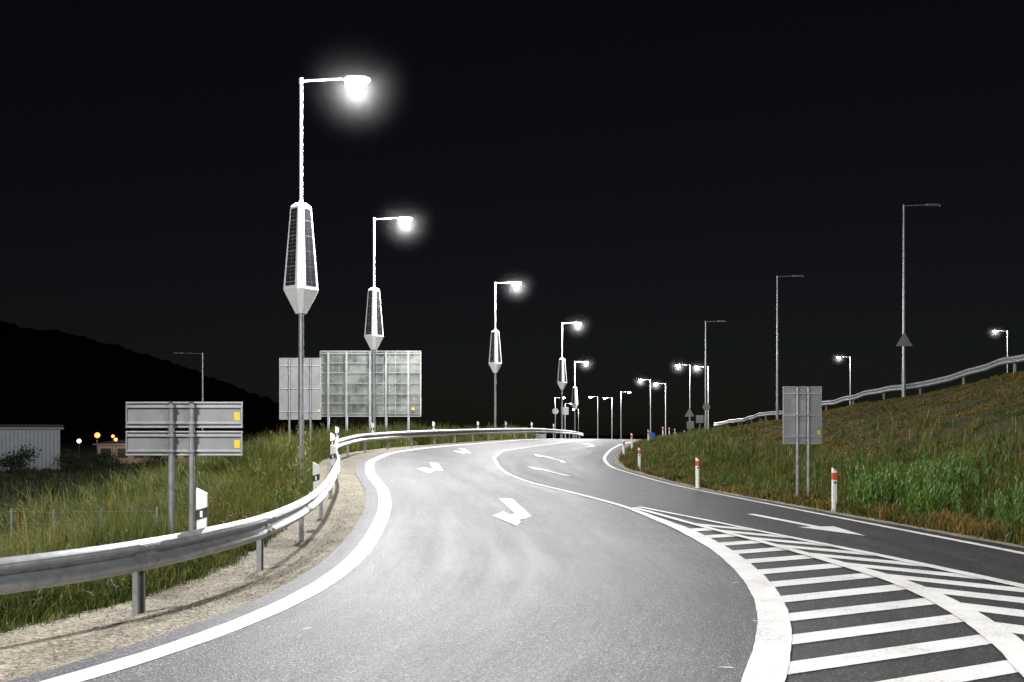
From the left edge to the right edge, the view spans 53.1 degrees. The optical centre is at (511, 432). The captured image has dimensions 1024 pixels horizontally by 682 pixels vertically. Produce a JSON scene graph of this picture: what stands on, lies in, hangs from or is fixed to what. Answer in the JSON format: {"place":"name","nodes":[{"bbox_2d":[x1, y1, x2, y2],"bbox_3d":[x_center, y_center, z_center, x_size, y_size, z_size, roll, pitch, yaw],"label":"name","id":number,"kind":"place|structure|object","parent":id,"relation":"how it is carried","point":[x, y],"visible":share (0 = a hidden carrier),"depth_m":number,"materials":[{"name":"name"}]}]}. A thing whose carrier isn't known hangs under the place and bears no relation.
{"place":"outdoors","nodes":[
{"label":"outdoors","id":0,"kind":"place"},
{"bbox_2d":[93,440,210,463],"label":"farm shed","id":1,"kind":"structure","parent":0,"point":[120,447],"depth_m":111.00,"materials":[{"name":"concrete"}]},
{"bbox_2d":[0,321,362,440],"bbox_3d":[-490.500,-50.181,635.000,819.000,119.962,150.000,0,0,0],"label":"hill","id":2,"kind":"structure","parent":0,"point":[83,388],"depth_m":630.63,"materials":[{"name":"black"}]},
{"bbox_2d":[5,439,757,681],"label":"road","id":3,"kind":"structure","parent":0,"point":[449,581],"depth_m":10.53,"materials":[{"name":"grey asphalt"}]},
{"bbox_2d":[40,438,1023,681],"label":"road markings","id":4,"kind":"object","parent":3,"relation":"on","point":[775,640],"visible":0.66,"depth_m":10.44,"materials":[{"name":"paint"}]},
{"bbox_2d":[0,370,1023,623],"bbox_3d":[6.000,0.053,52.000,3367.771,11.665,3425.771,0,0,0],"label":"ground","id":5,"kind":"structure","parent":0,"point":[86,448],"depth_m":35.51,"materials":[{"name":"green plant"}]},
{"bbox_2d":[0,444,40,473],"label":"bush","id":6,"kind":"object","parent":5,"relation":"on","point":[9,460],"visible":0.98,"depth_m":81.60,"materials":[{"name":"green plant"}]},
{"bbox_2d":[0,424,63,471],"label":"warehouse","id":7,"kind":"structure","parent":5,"relation":"on","point":[45,439],"depth_m":89.27,"materials":[{"name":"metal"}]},
{"bbox_2d":[51,448,93,470],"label":"bush","id":8,"kind":"object","parent":5,"relation":"on","point":[76,462],"visible":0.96,"depth_m":85.65,"materials":[{"name":"green plant"}]},
{"bbox_2d":[0,507,157,537],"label":"wire fence","id":9,"kind":"object","parent":5,"relation":"on","point":[53,512],"visible":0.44,"depth_m":17.18,"materials":[{"name":"metal"}]},
{"bbox_2d":[0,460,187,535],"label":"field grass","id":10,"kind":"structure","parent":5,"relation":"on","point":[29,477],"depth_m":62.01,"materials":[{"name":"green plant"}]},
{"bbox_2d":[94,432,99,452],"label":"yard lamp","id":11,"kind":"object","parent":5,"relation":"on","point":[97,435],"visible":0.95,"depth_m":99.89,"materials":[{"name":"yellow plastic"}]},
{"bbox_2d":[88,448,125,468],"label":"bush","id":12,"kind":"object","parent":5,"relation":"on","point":[106,457],"visible":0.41,"depth_m":87.75,"materials":[{"name":"green plant"}]},
{"bbox_2d":[89,455,130,472],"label":"bush","id":13,"kind":"object","parent":5,"relation":"on","point":[109,465],"visible":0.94,"depth_m":83.79,"materials":[{"name":"green plant"}]},
{"bbox_2d":[131,456,181,468],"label":"bush","id":14,"kind":"object","parent":5,"relation":"on","point":[154,461],"visible":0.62,"depth_m":89.52,"materials":[{"name":"green plant"}]},
{"bbox_2d":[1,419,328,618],"bbox_3d":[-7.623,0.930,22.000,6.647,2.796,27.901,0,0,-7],"label":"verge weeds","id":15,"kind":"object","parent":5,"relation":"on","point":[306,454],"visible":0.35,"depth_m":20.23,"materials":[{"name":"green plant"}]},
{"bbox_2d":[126,402,242,533],"bbox_3d":[-4.500,0.846,14.000,1.600,2.532,0.174,0,0,0],"label":"road sign","id":16,"kind":"object","parent":5,"relation":"on","point":[171,443],"visible":0.93,"depth_m":14.07,"materials":[{"name":"metal"}]},
{"bbox_2d":[174,352,202,456],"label":"street lamp","id":17,"kind":"object","parent":5,"relation":"on","point":[202,373],"visible":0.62,"depth_m":84.95,"materials":[{"name":"metal"}]},
{"bbox_2d":[0,439,524,681],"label":"gravel shoulder","id":18,"kind":"object","parent":5,"relation":"on","point":[22,649],"visible":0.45,"depth_m":11.15},
{"bbox_2d":[0,484,365,680],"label":"loose stones","id":19,"kind":"object","parent":18,"relation":"on","point":[149,595],"visible":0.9,"depth_m":10.69,"materials":[{"name":"beige gravel"}]},
{"bbox_2d":[0,418,535,634],"bbox_3d":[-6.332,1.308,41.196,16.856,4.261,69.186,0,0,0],"label":"verge grass","id":20,"kind":"structure","parent":5,"relation":"on","point":[14,616],"depth_m":19.89,"materials":[{"name":"green plant"}]},
{"bbox_2d":[0,428,583,613],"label":"guardrail","id":21,"kind":"object","parent":5,"relation":"on","point":[36,571],"visible":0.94,"depth_m":10.45,"materials":[{"name":"metal"}]},
{"bbox_2d":[196,488,207,528],"bbox_3d":[-3.421,0.921,11.297,0.124,0.619,0.055,0,0,0],"label":"rail delineator","id":22,"kind":"object","parent":21,"relation":"attached to","point":[201,506],"visible":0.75,"depth_m":11.28,"materials":[{"name":"white plastic"}]},
{"bbox_2d":[313,462,319,488],"bbox_3d":[-3.556,0.848,18.597,0.124,0.619,0.055,0,0,0],"label":"rail delineator","id":23,"kind":"object","parent":21,"relation":"attached to","point":[316,473],"visible":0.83,"depth_m":18.58,"materials":[{"name":"white plastic"}]},
{"bbox_2d":[330,433,334,445],"bbox_3d":[-4.995,0.311,28.497,0.124,0.619,0.055,0,0,0],"label":"rail delineator","id":24,"kind":"object","parent":21,"relation":"attached to","point":[332,438],"visible":0.66,"depth_m":28.48,"materials":[{"name":"white plastic"}]},
{"bbox_2d":[330,444,335,466],"bbox_3d":[-4.142,0.580,23.697,0.124,0.619,0.055,0,0,0],"label":"rail delineator","id":25,"kind":"object","parent":21,"relation":"attached to","point":[332,453],"visible":0.81,"depth_m":23.68,"materials":[{"name":"white plastic"}]},
{"bbox_2d":[335,426,338,439],"bbox_3d":[-5.739,0.090,33.597,0.118,0.588,0.052,0,0,0],"label":"rail delineator","id":26,"kind":"object","parent":21,"relation":"attached to","point":[336,433],"visible":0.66,"depth_m":33.58,"materials":[{"name":"white plastic"}]},
{"bbox_2d":[371,422,373,432],"bbox_3d":[-5.509,-0.109,40.497,0.118,0.588,0.052,0,0,0],"label":"rail delineator","id":27,"kind":"object","parent":21,"relation":"attached to","point":[372,427],"visible":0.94,"depth_m":40.48,"materials":[{"name":"white plastic"}]},
{"bbox_2d":[279,358,320,449],"bbox_3d":[-7.250,-0.661,35.000,1.430,3.777,0.174,0,0,0],"label":"road sign","id":28,"kind":"object","parent":5,"relation":"on","point":[288,389],"visible":0.94,"depth_m":35.07,"materials":[{"name":"metal"}]},
{"bbox_2d":[283,75,370,479],"bbox_3d":[-3.889,-4.156,25.000,3.378,11.880,3.200,0,0,0],"label":"solar street lamp","id":29,"kind":"object","parent":5,"relation":"on","point":[300,289],"visible":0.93,"depth_m":24.86,"materials":[{"name":"metal"}]},
{"bbox_2d":[320,351,420,440],"bbox_3d":[-6.650,-1.301,48.053,4.750,5.068,0.225,0,0,0],"label":"direction sign","id":30,"kind":"object","parent":5,"relation":"on","point":[346,384],"visible":0.88,"depth_m":48.13,"materials":[{"name":"metal"}]},
{"bbox_2d":[364,216,412,432],"bbox_3d":[-4.739,-4.845,44.500,3.378,11.880,3.200,0,0,0],"label":"solar street lamp","id":31,"kind":"object","parent":5,"relation":"on","point":[373,335],"visible":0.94,"depth_m":44.35,"materials":[{"name":"metal"}]},
{"bbox_2d":[488,281,521,434],"bbox_3d":[0.191,-5.050,65.000,3.378,11.880,3.200,0,0,0],"label":"solar street lamp","id":32,"kind":"object","parent":5,"relation":"on","point":[495,361],"visible":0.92,"depth_m":64.85,"materials":[{"name":"metal"}]},
{"bbox_2d":[532,434,544,438],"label":"road sign","id":33,"kind":"object","parent":5,"relation":"on","point":[541,436],"visible":0.16,"depth_m":93.07,"materials":[{"name":"metal"}]},
{"bbox_2d":[552,408,558,437],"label":"traffic sign","id":34,"kind":"object","parent":5,"relation":"on","point":[555,411],"visible":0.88,"depth_m":91.95,"materials":[{"name":"metal"}]},
{"bbox_2d":[563,407,568,437],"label":"traffic sign","id":35,"kind":"object","parent":5,"relation":"on","point":[565,410],"visible":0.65,"depth_m":94.95,"materials":[{"name":"metal"}]},
{"bbox_2d":[557,322,581,438],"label":"solar street lamp","id":36,"kind":"object","parent":5,"relation":"on","point":[562,380],"visible":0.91,"depth_m":87.85,"materials":[{"name":"metal"}]},
{"bbox_2d":[571,361,588,438],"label":"solar street lamp","id":37,"kind":"object","parent":5,"relation":"on","point":[574,402],"visible":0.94,"depth_m":123.85,"materials":[{"name":"metal"}]},
{"bbox_2d":[589,396,597,438],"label":"street lamp","id":38,"kind":"object","parent":5,"relation":"on","point":[597,416],"visible":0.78,"depth_m":208.96,"materials":[{"name":"metal"}]},
{"bbox_2d":[622,439,624,455],"bbox_3d":[5.450,0.875,49.995,0.124,1.110,0.112,0,0,-5],"label":"delineator post","id":39,"kind":"object","parent":5,"relation":"on","point":[623,446],"visible":0.86,"depth_m":49.96,"materials":[{"name":"white plastic"}]},
{"bbox_2d":[631,433,632,448],"bbox_3d":[6.550,0.580,55.995,0.124,1.110,0.112,0,0,-3],"label":"delineator post","id":40,"kind":"object","parent":5,"relation":"on","point":[631,440],"visible":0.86,"depth_m":55.95,"materials":[{"name":"white plastic"}]},
{"bbox_2d":[638,379,650,432],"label":"street lamp","id":41,"kind":"object","parent":5,"relation":"on","point":[650,400],"visible":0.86,"depth_m":152.94,"materials":[{"name":"metal"}]},
{"bbox_2d":[654,383,665,435],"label":"street lamp","id":42,"kind":"object","parent":5,"relation":"on","point":[665,404],"visible":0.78,"depth_m":159.94,"materials":[{"name":"metal"}]},
{"bbox_2d":[676,364,690,420],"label":"street lamp","id":43,"kind":"object","parent":5,"relation":"on","point":[690,392],"visible":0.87,"depth_m":129.96,"materials":[{"name":"metal"}]},
{"bbox_2d":[685,408,693,431],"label":"warning sign","id":44,"kind":"object","parent":5,"relation":"on","point":[689,413],"visible":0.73,"depth_m":85.95,"materials":[{"name":"metal"}]},
{"bbox_2d":[687,422,693,431],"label":"traffic sign","id":45,"kind":"object","parent":5,"relation":"on","point":[690,425],"visible":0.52,"depth_m":85.55,"materials":[{"name":"metal"}]},
{"bbox_2d":[696,415,703,428],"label":"traffic sign","id":46,"kind":"object","parent":5,"relation":"on","point":[699,419],"visible":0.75,"depth_m":89.95,"materials":[{"name":"metal"}]},
{"bbox_2d":[694,366,708,428],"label":"street lamp","id":47,"kind":"object","parent":5,"relation":"on","point":[708,390],"visible":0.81,"depth_m":132.94,"materials":[{"name":"metal"}]},
{"bbox_2d":[703,403,709,426],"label":"traffic sign","id":48,"kind":"object","parent":5,"relation":"on","point":[706,406],"visible":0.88,"depth_m":87.95,"materials":[{"name":"metal"}]},
{"bbox_2d":[705,321,725,429],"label":"street lamp","id":49,"kind":"object","parent":5,"relation":"on","point":[705,367],"visible":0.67,"depth_m":91.95,"materials":[{"name":"metal"}]},
{"bbox_2d":[776,275,803,419],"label":"street lamp","id":50,"kind":"object","parent":5,"relation":"on","point":[777,398],"visible":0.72,"depth_m":70.95,"materials":[{"name":"metal"}]},
{"bbox_2d":[783,386,821,496],"bbox_3d":[7.500,0.481,26.400,1.000,3.341,0.174,0,0,0],"label":"road sign","id":51,"kind":"object","parent":5,"relation":"on","point":[802,414],"visible":0.9,"depth_m":26.47,"materials":[{"name":"metal"}]},
{"bbox_2d":[613,444,1023,547],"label":"gravel verge","id":52,"kind":"structure","parent":5,"relation":"on","point":[616,460],"depth_m":22.88,"materials":[{"name":"beige gravel"}]},
{"bbox_2d":[638,448,640,470],"bbox_3d":[5.350,1.177,42.995,0.124,1.110,0.112,0,0,2],"label":"delineator post","id":53,"kind":"object","parent":52,"relation":"on","point":[639,457],"visible":0.86,"depth_m":42.95,"materials":[{"name":"white plastic"}]},
{"bbox_2d":[696,458,698,487],"bbox_3d":[5.900,1.337,32.596,0.124,1.110,0.112,0,0,-3],"label":"delineator post","id":54,"kind":"object","parent":52,"relation":"on","point":[697,472],"visible":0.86,"depth_m":32.55,"materials":[{"name":"white plastic"}]},
{"bbox_2d":[831,468,836,511],"bbox_3d":[7.300,1.348,23.195,0.124,1.110,0.112,0,0,-6],"label":"delineator post","id":55,"kind":"object","parent":52,"relation":"on","point":[834,484],"visible":0.86,"depth_m":23.15,"materials":[{"name":"white plastic"}]},
{"bbox_2d":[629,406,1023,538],"bbox_3d":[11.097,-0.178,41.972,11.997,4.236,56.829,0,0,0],"label":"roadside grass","id":56,"kind":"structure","parent":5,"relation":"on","point":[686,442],"depth_m":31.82,"materials":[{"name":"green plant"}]},
{"bbox_2d":[837,356,850,404],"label":"street lamp","id":57,"kind":"object","parent":5,"relation":"on","point":[850,375],"visible":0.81,"depth_m":167.94,"materials":[{"name":"metal"}]},
{"bbox_2d":[713,354,1023,428],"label":"guardrail","id":58,"kind":"object","parent":5,"relation":"on","point":[1014,360],"visible":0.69,"depth_m":51.22,"materials":[{"name":"metal"}]},
{"bbox_2d":[716,428,1023,527],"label":"tall weeds","id":59,"kind":"object","parent":5,"relation":"on","point":[947,490],"visible":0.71,"depth_m":21.43,"materials":[{"name":"green plant"}]},
{"bbox_2d":[896,332,911,396],"bbox_3d":[19.750,-3.257,51.591,0.840,3.633,0.086,0,0,0],"label":"warning sign","id":60,"kind":"object","parent":5,"relation":"on","point":[904,341],"visible":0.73,"depth_m":51.55,"materials":[{"name":"metal"}]},
{"bbox_2d":[902,204,940,396],"bbox_3d":[20.733,-6.444,52.000,1.985,10.320,0.320,0,0,0],"label":"street lamp","id":61,"kind":"object","parent":5,"relation":"on","point":[903,314],"visible":0.75,"depth_m":51.95,"materials":[{"name":"metal"}]},
{"bbox_2d":[993,330,1007,372],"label":"street lamp","id":62,"kind":"object","parent":5,"relation":"on","point":[1007,345],"visible":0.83,"depth_m":154.95,"materials":[{"name":"metal"}]},
{"bbox_2d":[0,0,1023,435],"label":"sky","id":63,"kind":"structure","parent":0,"point":[647,173],"materials":[{"name":"black"}]},
{"bbox_2d":[496,439,1023,681],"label":"slip road","id":64,"kind":"structure","parent":0,"point":[589,471],"depth_m":14.72,"materials":[{"name":"grey asphalt"}]}
]}

